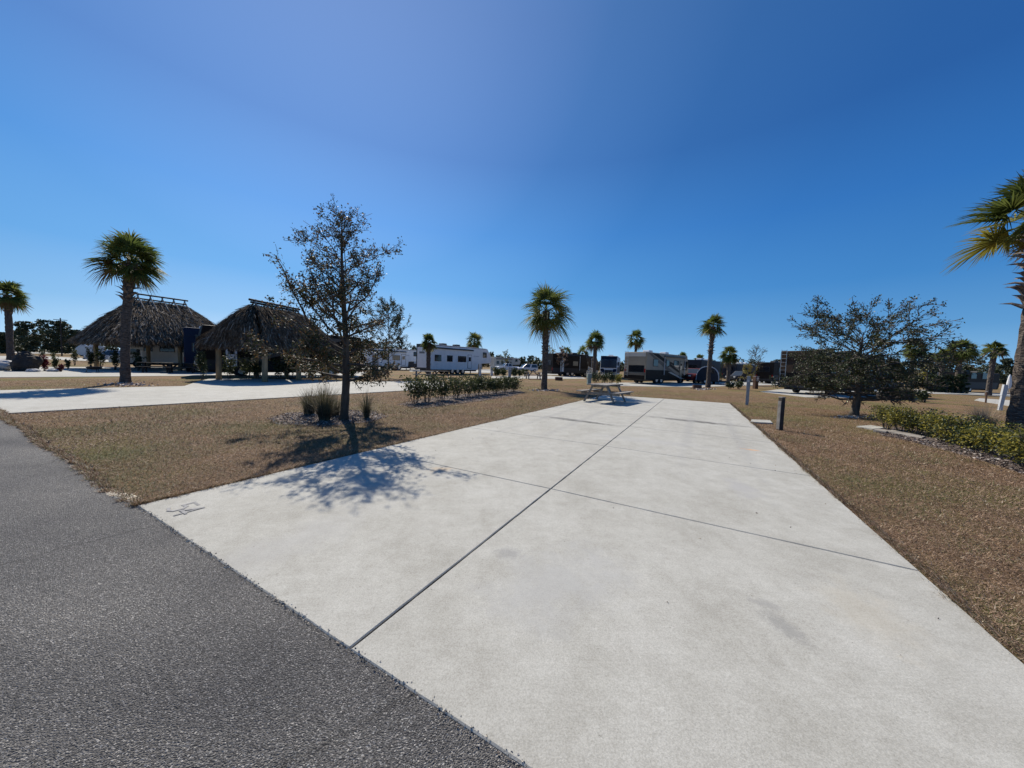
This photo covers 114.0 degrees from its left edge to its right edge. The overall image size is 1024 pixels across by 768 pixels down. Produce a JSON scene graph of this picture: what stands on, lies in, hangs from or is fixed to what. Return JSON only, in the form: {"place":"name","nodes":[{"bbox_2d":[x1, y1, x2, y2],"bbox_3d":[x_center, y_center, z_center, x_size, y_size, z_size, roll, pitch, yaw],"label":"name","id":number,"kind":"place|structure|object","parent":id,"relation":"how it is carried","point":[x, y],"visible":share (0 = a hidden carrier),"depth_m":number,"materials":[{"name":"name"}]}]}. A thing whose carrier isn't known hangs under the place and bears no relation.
{"place":"outdoors","nodes":[
{"label":"outdoors","id":0,"kind":"place"},
{"bbox_2d":[0,420,526,767],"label":"asphalt road","id":1,"kind":"structure","parent":0,"point":[131,636],"depth_m":1.70,"materials":[{"name":"grey asphalt"}]},
{"bbox_2d":[293,383,337,414],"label":"ornamental grass","id":2,"kind":"object","parent":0,"point":[308,409],"depth_m":9.20,"materials":[{"name":"green plant"}]},
{"bbox_2d":[287,376,350,420],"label":"ornamental grass","id":3,"kind":"object","parent":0,"point":[324,409],"depth_m":8.32,"materials":[{"name":"green plant"}]},
{"bbox_2d":[351,387,381,417],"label":"ornamental grass","id":4,"kind":"object","parent":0,"point":[366,408],"depth_m":9.02,"materials":[{"name":"green plant"}]},
{"bbox_2d":[0,351,1023,663],"bbox_3d":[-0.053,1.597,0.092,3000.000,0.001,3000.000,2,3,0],"label":"ground","id":5,"kind":"structure","parent":0,"point":[954,403],"depth_m":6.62,"materials":[{"name":"brown plant"}]},
{"bbox_2d":[0,332,23,353],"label":"background tree","id":6,"kind":"object","parent":5,"relation":"on","point":[18,345],"visible":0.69,"depth_m":94.46,"materials":[{"name":"green plant"}]},
{"bbox_2d":[0,280,33,359],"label":"palm tree","id":7,"kind":"object","parent":5,"relation":"on","point":[10,303],"visible":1,"depth_m":43.52,"materials":[{"name":"green plant"}]},
{"bbox_2d":[13,321,45,351],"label":"background tree","id":8,"kind":"object","parent":5,"relation":"on","point":[21,326],"visible":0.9,"depth_m":107.17,"materials":[{"name":"green plant"}]},
{"bbox_2d":[32,319,52,352],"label":"background tree","id":9,"kind":"object","parent":5,"relation":"on","point":[40,324],"visible":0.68,"depth_m":119.46,"materials":[{"name":"green plant"}]},
{"bbox_2d":[37,329,62,353],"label":"background tree","id":10,"kind":"object","parent":5,"relation":"on","point":[44,346],"visible":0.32,"depth_m":115.20,"materials":[{"name":"green plant"}]},
{"bbox_2d":[42,320,75,353],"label":"background tree","id":11,"kind":"object","parent":5,"relation":"on","point":[56,343],"visible":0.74,"depth_m":102.52,"materials":[{"name":"green plant"}]},
{"bbox_2d":[64,329,79,352],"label":"background tree","id":12,"kind":"object","parent":5,"relation":"on","point":[72,332],"visible":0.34,"depth_m":98.67,"materials":[{"name":"green plant"}]},
{"bbox_2d":[75,344,105,355],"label":"camping trailer","id":13,"kind":"object","parent":5,"relation":"on","point":[81,350],"visible":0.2,"depth_m":72.81,"materials":[{"name":"silver metal"}]},
{"bbox_2d":[81,226,170,382],"bbox_3d":[-19.612,-4.001,17.225,3.292,8.003,3.287,2,3,0],"label":"palm tree","id":14,"kind":"object","parent":5,"relation":"on","point":[134,270],"visible":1,"depth_m":16.96,"materials":[{"name":"green plant"}]},
{"bbox_2d":[0,367,365,377],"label":"concrete pad","id":15,"kind":"object","parent":5,"relation":"on","point":[103,371],"visible":0.35,"depth_m":25.21,"materials":[{"name":"grey concrete"}]},
{"bbox_2d":[0,359,11,370],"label":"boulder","id":16,"kind":"object","parent":15,"relation":"on","point":[4,365],"visible":0.62,"depth_m":23.26,"materials":[{"name":"grey stone"}]},
{"bbox_2d":[10,351,43,370],"bbox_3d":[-34.483,-1.532,23.664,1.413,1.652,1.361,2,3,0],"label":"boulder","id":17,"kind":"object","parent":15,"relation":"on","point":[23,360],"visible":0.8,"depth_m":23.35,"materials":[{"name":"grey stone"}]},
{"bbox_2d":[94,348,105,368],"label":"garden shrub","id":18,"kind":"object","parent":15,"relation":"on","point":[101,358],"visible":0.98,"depth_m":29.34,"materials":[{"name":"green plant"}]},
{"bbox_2d":[109,347,119,369],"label":"garden shrub","id":19,"kind":"object","parent":15,"relation":"on","point":[114,356],"visible":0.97,"depth_m":29.06,"materials":[{"name":"green plant"}]},
{"bbox_2d":[130,352,146,370],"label":"garden shrub","id":20,"kind":"object","parent":15,"relation":"on","point":[139,359],"visible":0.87,"depth_m":28.28,"materials":[{"name":"green plant"}]},
{"bbox_2d":[64,293,216,370],"bbox_3d":[-33.818,-4.886,32.295,11.225,7.099,10.437,4,4,27],"label":"thatched hut","id":21,"kind":"object","parent":15,"relation":"on","point":[161,323],"visible":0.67,"depth_m":29.52,"materials":[{"name":"brown plant"}]},
{"bbox_2d":[108,345,183,367],"bbox_3d":[-38.315,-3.560,36.187,2.534,3.600,7.064,5,5,44],"label":"camper van","id":22,"kind":"object","parent":15,"relation":"on","point":[168,354],"visible":0.16,"depth_m":35.34,"materials":[{"name":"grey metal"}]},
{"bbox_2d":[135,362,168,372],"bbox_3d":[-28.949,-1.335,27.113,2.035,0.848,1.932,-1,4,-40],"label":"picnic table","id":23,"kind":"object","parent":15,"relation":"on","point":[144,365],"visible":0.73,"depth_m":26.90,"materials":[{"name":"brown wood"}]},
{"bbox_2d":[163,363,196,372],"bbox_3d":[-27.422,-1.317,27.678,2.035,0.848,1.932,-1,4,-40],"label":"picnic table","id":24,"kind":"object","parent":15,"relation":"on","point":[171,367],"visible":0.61,"depth_m":27.37,"materials":[{"name":"brown wood"}]},
{"bbox_2d":[183,327,199,371],"bbox_3d":[-30.136,-3.390,32.727,2.584,4.200,9.150,-1,4,-41],"label":"motorhome","id":25,"kind":"object","parent":15,"relation":"on","point":[189,333],"visible":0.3,"depth_m":28.76,"materials":[{"name":"blue paint"}]},
{"bbox_2d":[194,325,361,375],"bbox_3d":[-19.473,-2.740,28.890,2.679,4.050,11.687,5,5,44],"label":"motorhome","id":26,"kind":"object","parent":15,"relation":"on","point":[210,355],"visible":0.27,"depth_m":25.64,"materials":[{"name":"brown paint"}]},
{"bbox_2d":[194,351,210,379],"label":"garden shrub","id":27,"kind":"object","parent":5,"relation":"on","point":[200,361],"visible":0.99,"depth_m":20.68,"materials":[{"name":"green plant"}]},
{"bbox_2d":[0,378,443,413],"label":"concrete pad","id":28,"kind":"object","parent":5,"relation":"on","point":[52,400],"visible":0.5,"depth_m":12.88,"materials":[{"name":"grey concrete"}]},
{"bbox_2d":[192,298,342,381],"bbox_3d":[-16.444,-2.920,23.310,6.227,5.361,7.348,3,3,12],"label":"thatched hut","id":29,"kind":"object","parent":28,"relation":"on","point":[226,333],"visible":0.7,"depth_m":20.80,"materials":[{"name":"brown plant"}]},
{"bbox_2d":[222,352,242,378],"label":"garden shrub","id":30,"kind":"object","parent":5,"relation":"on","point":[231,362],"visible":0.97,"depth_m":22.61,"materials":[{"name":"green plant"}]},
{"bbox_2d":[236,354,259,378],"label":"garden shrub","id":31,"kind":"object","parent":5,"relation":"on","point":[248,367],"visible":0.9,"depth_m":23.22,"materials":[{"name":"green plant"}]},
{"bbox_2d":[249,362,268,378],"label":"garden shrub","id":32,"kind":"object","parent":5,"relation":"on","point":[256,373],"visible":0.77,"depth_m":23.52,"materials":[{"name":"green plant"}]},
{"bbox_2d":[269,358,288,378],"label":"garden shrub","id":33,"kind":"object","parent":5,"relation":"on","point":[277,370],"visible":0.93,"depth_m":24.32,"materials":[{"name":"green plant"}]},
{"bbox_2d":[266,409,387,426],"bbox_3d":[-4.985,0.893,9.121,2.886,0.077,2.637,2,3,0],"label":"mulch bed","id":34,"kind":"object","parent":5,"relation":"on","point":[336,419],"visible":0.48,"depth_m":8.61,"materials":[{"name":"brown wood"}]},
{"bbox_2d":[241,194,404,419],"bbox_3d":[-4.477,-1.836,8.954,3.753,5.656,4.139,2,3,0],"label":"oak tree","id":35,"kind":"object","parent":34,"relation":"on","point":[339,292],"visible":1,"depth_m":8.23,"materials":[{"name":"green plant"}]},
{"bbox_2d":[356,294,415,377],"bbox_3d":[-11.988,-4.426,31.172,5.585,7.753,5.457,2,3,0],"label":"tree","id":36,"kind":"object","parent":5,"relation":"on","point":[396,320],"visible":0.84,"depth_m":31.05,"materials":[{"name":"green plant"}]},
{"bbox_2d":[363,347,415,369],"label":"camping trailer","id":37,"kind":"object","parent":5,"relation":"on","point":[404,358],"visible":0.41,"depth_m":58.83,"materials":[{"name":"white metal"}]},
{"bbox_2d":[421,332,436,375],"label":"palm tree","id":38,"kind":"object","parent":5,"relation":"on","point":[428,346],"visible":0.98,"depth_m":37.72,"materials":[{"name":"green plant"}]},
{"bbox_2d":[416,343,490,373],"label":"camping trailer","id":39,"kind":"object","parent":5,"relation":"on","point":[456,358],"visible":0.82,"depth_m":46.33,"materials":[{"name":"white plastic"}]},
{"bbox_2d":[397,390,524,408],"bbox_3d":[-1.573,0.590,16.334,2.310,0.077,10.481,4,4,27],"label":"mulch bed","id":40,"kind":"object","parent":5,"relation":"on","point":[483,395],"visible":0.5,"depth_m":14.53,"materials":[{"name":"brown wood"}]},
{"bbox_2d":[392,375,429,402],"bbox_3d":[-3.854,0.197,12.810,1.495,1.124,1.479,2,3,0],"label":"hedge shrub","id":41,"kind":"object","parent":40,"relation":"on","point":[416,390],"visible":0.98,"depth_m":12.58,"materials":[{"name":"green plant"}]},
{"bbox_2d":[410,374,443,401],"bbox_3d":[-3.379,0.142,13.263,1.310,1.212,1.142,3,4,23],"label":"hedge shrub","id":42,"kind":"object","parent":40,"relation":"on","point":[429,389],"visible":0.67,"depth_m":13.10,"materials":[{"name":"green plant"}]},
{"bbox_2d":[427,374,457,399],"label":"hedge shrub","id":43,"kind":"object","parent":40,"relation":"on","point":[446,387],"visible":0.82,"depth_m":13.79,"materials":[{"name":"green plant"}]},
{"bbox_2d":[446,376,468,397],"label":"hedge shrub","id":44,"kind":"object","parent":40,"relation":"on","point":[456,389],"visible":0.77,"depth_m":14.64,"materials":[{"name":"green plant"}]},
{"bbox_2d":[455,376,479,395],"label":"hedge shrub","id":45,"kind":"object","parent":40,"relation":"on","point":[472,389],"visible":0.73,"depth_m":15.47,"materials":[{"name":"green plant"}]},
{"bbox_2d":[464,374,488,394],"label":"hedge shrub","id":46,"kind":"object","parent":40,"relation":"on","point":[481,380],"visible":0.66,"depth_m":16.25,"materials":[{"name":"green plant"}]},
{"bbox_2d":[482,376,501,393],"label":"hedge shrub","id":47,"kind":"object","parent":40,"relation":"on","point":[492,382],"visible":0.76,"depth_m":17.07,"materials":[{"name":"green plant"}]},
{"bbox_2d":[465,331,482,347],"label":"palm tree","id":48,"kind":"object","parent":5,"relation":"on","point":[474,335],"visible":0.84,"depth_m":91.56,"materials":[{"name":"green plant"}]},
{"bbox_2d":[490,356,519,366],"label":"camping trailer","id":49,"kind":"object","parent":5,"relation":"on","point":[495,361],"visible":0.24,"depth_m":98.98,"materials":[{"name":"white metal"}]},
{"bbox_2d":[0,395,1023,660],"bbox_3d":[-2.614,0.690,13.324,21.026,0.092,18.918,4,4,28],"label":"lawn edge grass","id":50,"kind":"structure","parent":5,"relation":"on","point":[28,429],"depth_m":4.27,"materials":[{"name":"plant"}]},
{"bbox_2d":[15,333,1013,383],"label":"distant woods","id":51,"kind":"object","parent":5,"relation":"on","point":[531,360],"visible":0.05,"depth_m":154.25,"materials":[{"name":"green plant"}]},
{"bbox_2d":[516,364,537,371],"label":"minivan","id":52,"kind":"object","parent":5,"relation":"on","point":[532,367],"visible":0.78,"depth_m":80.66,"materials":[{"name":"white paint"}]},
{"bbox_2d":[492,376,585,378],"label":"concrete pad","id":53,"kind":"object","parent":5,"relation":"on","point":[553,377],"visible":0.68,"depth_m":45.82,"materials":[{"name":"grey concrete"}]},
{"bbox_2d":[547,352,587,375],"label":"camping trailer","id":54,"kind":"object","parent":53,"relation":"on","point":[577,363],"visible":0.88,"depth_m":55.26,"materials":[{"name":"brown paint"}]},
{"bbox_2d":[517,282,574,389],"bbox_3d":[2.322,-3.205,21.975,4.072,7.318,4.036,3,3,14],"label":"palm tree","id":55,"kind":"object","parent":5,"relation":"on","point":[544,324],"visible":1,"depth_m":21.77,"materials":[{"name":"green plant"}]},
{"bbox_2d":[138,395,1023,767],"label":"concrete pad","id":56,"kind":"object","parent":5,"relation":"on","point":[668,583],"visible":0.95,"depth_m":2.33,"materials":[{"name":"grey concrete"}]},
{"bbox_2d":[167,501,204,515],"bbox_3d":[-3.331,1.270,3.394,0.306,0.004,0.248,4,4,30],"label":"painted number","id":57,"kind":"object","parent":56,"relation":"on","point":[184,507],"visible":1,"depth_m":3.38,"materials":[{"name":"grey paint"}]},
{"bbox_2d":[576,383,633,403],"bbox_3d":[4.384,0.425,15.648,1.967,0.863,2.072,4,4,38],"label":"picnic table","id":58,"kind":"object","parent":56,"relation":"on","point":[599,392],"visible":0.98,"depth_m":15.34,"materials":[{"name":"brown wood"}]},
{"bbox_2d":[352,411,994,647],"bbox_3d":[3.550,1.129,10.102,6.702,0.001,18.814,4,4,28],"label":"joint filler","id":59,"kind":"object","parent":56,"relation":"on","point":[464,558],"visible":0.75,"depth_m":2.52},
{"bbox_2d":[582,330,604,375],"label":"palm tree","id":60,"kind":"object","parent":5,"relation":"on","point":[595,346],"visible":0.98,"depth_m":52.36,"materials":[{"name":"green plant"}]},
{"bbox_2d":[599,355,619,376],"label":"motorhome","id":61,"kind":"object","parent":5,"relation":"on","point":[609,363],"visible":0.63,"depth_m":51.93,"materials":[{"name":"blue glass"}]},
{"bbox_2d":[625,329,646,351],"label":"palm tree","id":62,"kind":"object","parent":5,"relation":"on","point":[637,333],"visible":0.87,"depth_m":60.22,"materials":[{"name":"green plant"}]},
{"bbox_2d":[616,381,777,386],"bbox_3d":[35.858,-0.126,50.654,68.737,0.050,8.309,-1,4,-36],"label":"concrete pad","id":63,"kind":"object","parent":5,"relation":"on","point":[669,384],"visible":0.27,"depth_m":37.89,"materials":[{"name":"grey concrete"}]},
{"bbox_2d":[624,350,687,383],"bbox_3d":[17.492,-1.985,39.659,11.157,3.750,2.773,-1,4,-41],"label":"motorhome","id":64,"kind":"object","parent":63,"relation":"on","point":[652,366],"visible":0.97,"depth_m":36.89,"materials":[{"name":"grey paint"}]},
{"bbox_2d":[681,368,698,382],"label":"pickup truck","id":65,"kind":"object","parent":63,"relation":"on","point":[691,374],"visible":0.35,"depth_m":41.91,"materials":[{"name":"red paint"}]},
{"bbox_2d":[686,358,720,381],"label":"motorhome","id":66,"kind":"object","parent":63,"relation":"on","point":[699,363],"visible":0.18,"depth_m":47.90,"materials":[{"name":"paint"}]},
{"bbox_2d":[696,366,725,383],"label":"teardrop trailer","id":67,"kind":"object","parent":63,"relation":"on","point":[701,374],"visible":0.62,"depth_m":40.79,"materials":[{"name":"grey metal"}]},
{"bbox_2d":[725,371,754,381],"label":"sport utility car","id":68,"kind":"object","parent":63,"relation":"on","point":[735,375],"visible":0.59,"depth_m":55.77,"materials":[{"name":"paint"}]},
{"bbox_2d":[756,361,779,382],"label":"camping trailer","id":69,"kind":"object","parent":63,"relation":"on","point":[767,369],"visible":0.52,"depth_m":51.11,"materials":[{"name":"brown paint"}]},
{"bbox_2d":[695,312,726,387],"bbox_3d":[19.549,-3.334,32.758,2.586,7.475,2.681,2,3,0],"label":"palm tree","id":70,"kind":"object","parent":5,"relation":"on","point":[712,331],"visible":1,"depth_m":32.49,"materials":[{"name":"green plant"}]},
{"bbox_2d":[718,345,738,383],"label":"palm tree","id":71,"kind":"object","parent":5,"relation":"on","point":[729,359],"visible":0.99,"depth_m":43.92,"materials":[{"name":"green plant"}]},
{"bbox_2d":[721,363,755,380],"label":"camping trailer","id":72,"kind":"object","parent":5,"relation":"on","point":[738,367],"visible":0.21,"depth_m":58.80,"materials":[{"name":"paint"}]},
{"bbox_2d":[745,344,766,375],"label":"tree","id":73,"kind":"object","parent":5,"relation":"on","point":[759,356],"visible":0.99,"depth_m":47.46,"materials":[{"name":"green plant"}]},
{"bbox_2d":[776,397,785,429],"bbox_3d":[7.611,0.886,9.433,0.135,1.049,0.120,1,3,-12],"label":"post","id":74,"kind":"object","parent":5,"relation":"on","point":[780,413],"visible":0.85,"depth_m":9.39,"materials":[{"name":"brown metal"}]},
{"bbox_2d":[762,389,877,397],"bbox_3d":[43.646,0.614,42.306,59.667,0.050,7.097,-1,4,-38],"label":"concrete pad","id":75,"kind":"object","parent":5,"relation":"on","point":[801,393],"visible":0.32,"depth_m":27.57,"materials":[{"name":"grey concrete"}]},
{"bbox_2d":[778,349,884,394],"bbox_3d":[27.796,-1.039,28.758,10.687,3.800,2.679,1,4,-22],"label":"motorhome","id":76,"kind":"object","parent":75,"relation":"on","point":[787,366],"visible":0.28,"depth_m":27.21,"materials":[{"name":"brown paint"}]},
{"bbox_2d":[769,294,1004,415],"bbox_3d":[14.037,-1.135,13.086,5.984,5.028,6.290,2,3,0],"label":"oak tree","id":77,"kind":"object","parent":5,"relation":"on","point":[858,365],"visible":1,"depth_m":12.56,"materials":[{"name":"green plant"}]},
{"bbox_2d":[899,340,930,381],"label":"palm tree","id":78,"kind":"object","parent":5,"relation":"on","point":[914,348],"visible":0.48,"depth_m":38.47,"materials":[{"name":"green plant"}]},
{"bbox_2d":[913,390,931,402],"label":"shrub","id":79,"kind":"object","parent":5,"relation":"on","point":[925,395],"visible":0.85,"depth_m":21.92,"materials":[{"name":"green plant"}]},
{"bbox_2d":[931,348,953,378],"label":"palm tree","id":80,"kind":"object","parent":5,"relation":"on","point":[943,352],"visible":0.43,"depth_m":39.62,"materials":[{"name":"green plant"}]},
{"bbox_2d":[879,426,1023,473],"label":"mulch bed","id":81,"kind":"object","parent":5,"relation":"on","point":[960,451],"visible":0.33,"depth_m":7.38,"materials":[{"name":"brown wood"}]},
{"bbox_2d":[864,405,902,428],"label":"hedge shrub","id":82,"kind":"object","parent":81,"relation":"on","point":[878,415],"visible":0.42,"depth_m":10.21,"materials":[{"name":"green plant"}]},
{"bbox_2d":[877,404,921,431],"bbox_3d":[11.244,1.012,9.517,1.063,0.879,1.018,2,3,0],"label":"hedge shrub","id":83,"kind":"object","parent":81,"relation":"on","point":[890,418],"visible":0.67,"depth_m":9.59,"materials":[{"name":"green plant"}]},
{"bbox_2d":[888,430,925,437],"bbox_3d":[10.871,1.413,9.196,0.387,0.100,1.234,2,3,10],"label":"edging timber","id":84,"kind":"object","parent":81,"relation":"on","point":[905,433],"visible":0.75,"depth_m":9.15,"materials":[{"name":"grey wood"}]},
{"bbox_2d":[888,406,957,434],"bbox_3d":[11.284,1.059,9.213,1.062,0.824,1.242,-1,4,-41],"label":"hedge shrub","id":85,"kind":"object","parent":81,"relation":"on","point":[907,425],"visible":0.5,"depth_m":9.24,"materials":[{"name":"green plant"}]},
{"bbox_2d":[906,413,962,436],"bbox_3d":[11.290,1.144,8.841,1.391,0.699,1.210,0,4,-34],"label":"hedge shrub","id":86,"kind":"object","parent":81,"relation":"on","point":[920,425],"visible":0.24,"depth_m":8.96,"materials":[{"name":"green plant"}]},
{"bbox_2d":[911,414,979,441],"bbox_3d":[10.790,1.141,8.246,1.196,0.739,1.247,0,4,-32],"label":"hedge shrub","id":87,"kind":"object","parent":81,"relation":"on","point":[930,423],"visible":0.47,"depth_m":8.30,"materials":[{"name":"green plant"}]},
{"bbox_2d":[912,420,1006,450],"bbox_3d":[10.375,1.214,7.504,1.579,0.656,1.332,2,3,0],"label":"hedge shrub","id":88,"kind":"object","parent":81,"relation":"on","point":[962,440],"visible":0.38,"depth_m":7.52,"materials":[{"name":"green plant"}]},
{"bbox_2d":[923,413,997,443],"bbox_3d":[10.670,1.073,7.920,0.956,0.902,1.066,0,4,-35],"label":"hedge shrub","id":89,"kind":"object","parent":81,"relation":"on","point":[950,425],"visible":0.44,"depth_m":7.92,"materials":[{"name":"green plant"}]},
{"bbox_2d":[953,421,1023,455],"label":"hedge shrub","id":90,"kind":"object","parent":81,"relation":"on","point":[977,436],"visible":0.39,"depth_m":7.09,"materials":[{"name":"green plant"}]},
{"bbox_2d":[970,420,1023,461],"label":"hedge shrub","id":91,"kind":"object","parent":81,"relation":"on","point":[1002,427],"visible":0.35,"depth_m":6.72,"materials":[{"name":"green plant"}]},
{"bbox_2d":[971,428,1023,466],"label":"hedge shrub","id":92,"kind":"object","parent":81,"relation":"on","point":[1011,446],"visible":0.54,"depth_m":6.21,"materials":[{"name":"green plant"}]},
{"bbox_2d":[991,429,1023,465],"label":"hedge shrub","id":93,"kind":"object","parent":81,"relation":"on","point":[1020,441],"visible":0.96,"depth_m":5.98,"materials":[{"name":"green plant"}]},
{"bbox_2d":[945,338,981,390],"bbox_3d":[53.194,-2.148,39.361,3.470,6.574,3.677,2,3,0],"label":"palm tree","id":94,"kind":"object","parent":5,"relation":"on","point":[971,353],"visible":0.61,"depth_m":38.94,"materials":[{"name":"green plant"}]},
{"bbox_2d":[937,371,999,391],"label":"motorhome","id":95,"kind":"object","parent":5,"relation":"on","point":[977,381],"visible":0.25,"depth_m":42.90,"materials":[{"name":"brown paint"}]},
{"bbox_2d":[939,169,1023,428],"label":"palm tree","id":96,"kind":"object","parent":5,"relation":"on","point":[994,239],"visible":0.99,"depth_m":10.82,"materials":[{"name":"green plant"}]},
{"bbox_2d":[963,401,1006,426],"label":"ornamental grass","id":97,"kind":"object","parent":5,"relation":"on","point":[986,417],"depth_m":11.52,"materials":[{"name":"plant"}]},
{"bbox_2d":[979,340,1010,395],"bbox_3d":[51.268,-1.742,35.669,2.089,6.062,2.039,2,3,0],"label":"palm tree","id":98,"kind":"object","parent":5,"relation":"on","point":[997,345],"visible":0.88,"depth_m":35.43,"materials":[{"name":"green plant"}]},
{"bbox_2d":[998,384,1008,409],"bbox_3d":[26.775,0.786,18.167,0.163,1.514,0.169,8,6,30],"label":"utility pedestal","id":99,"kind":"object","parent":5,"relation":"on","point":[1004,390],"visible":0.79,"depth_m":18.13,"materials":[{"name":"white plastic"}]},
{"bbox_2d":[994,358,1013,384],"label":"background tree","id":100,"kind":"object","parent":5,"relation":"on","point":[1007,362],"visible":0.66,"depth_m":67.59,"materials":[{"name":"green plant"}]},
{"bbox_2d":[0,0,1023,373],"label":"sky","id":101,"kind":"structure","parent":0,"point":[668,166],"materials":[{"name":"blue"}]},
{"bbox_2d":[917,389,1009,396],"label":"park road","id":102,"kind":"structure","parent":0,"point":[995,394],"depth_m":37.55,"materials":[{"name":"concrete"}]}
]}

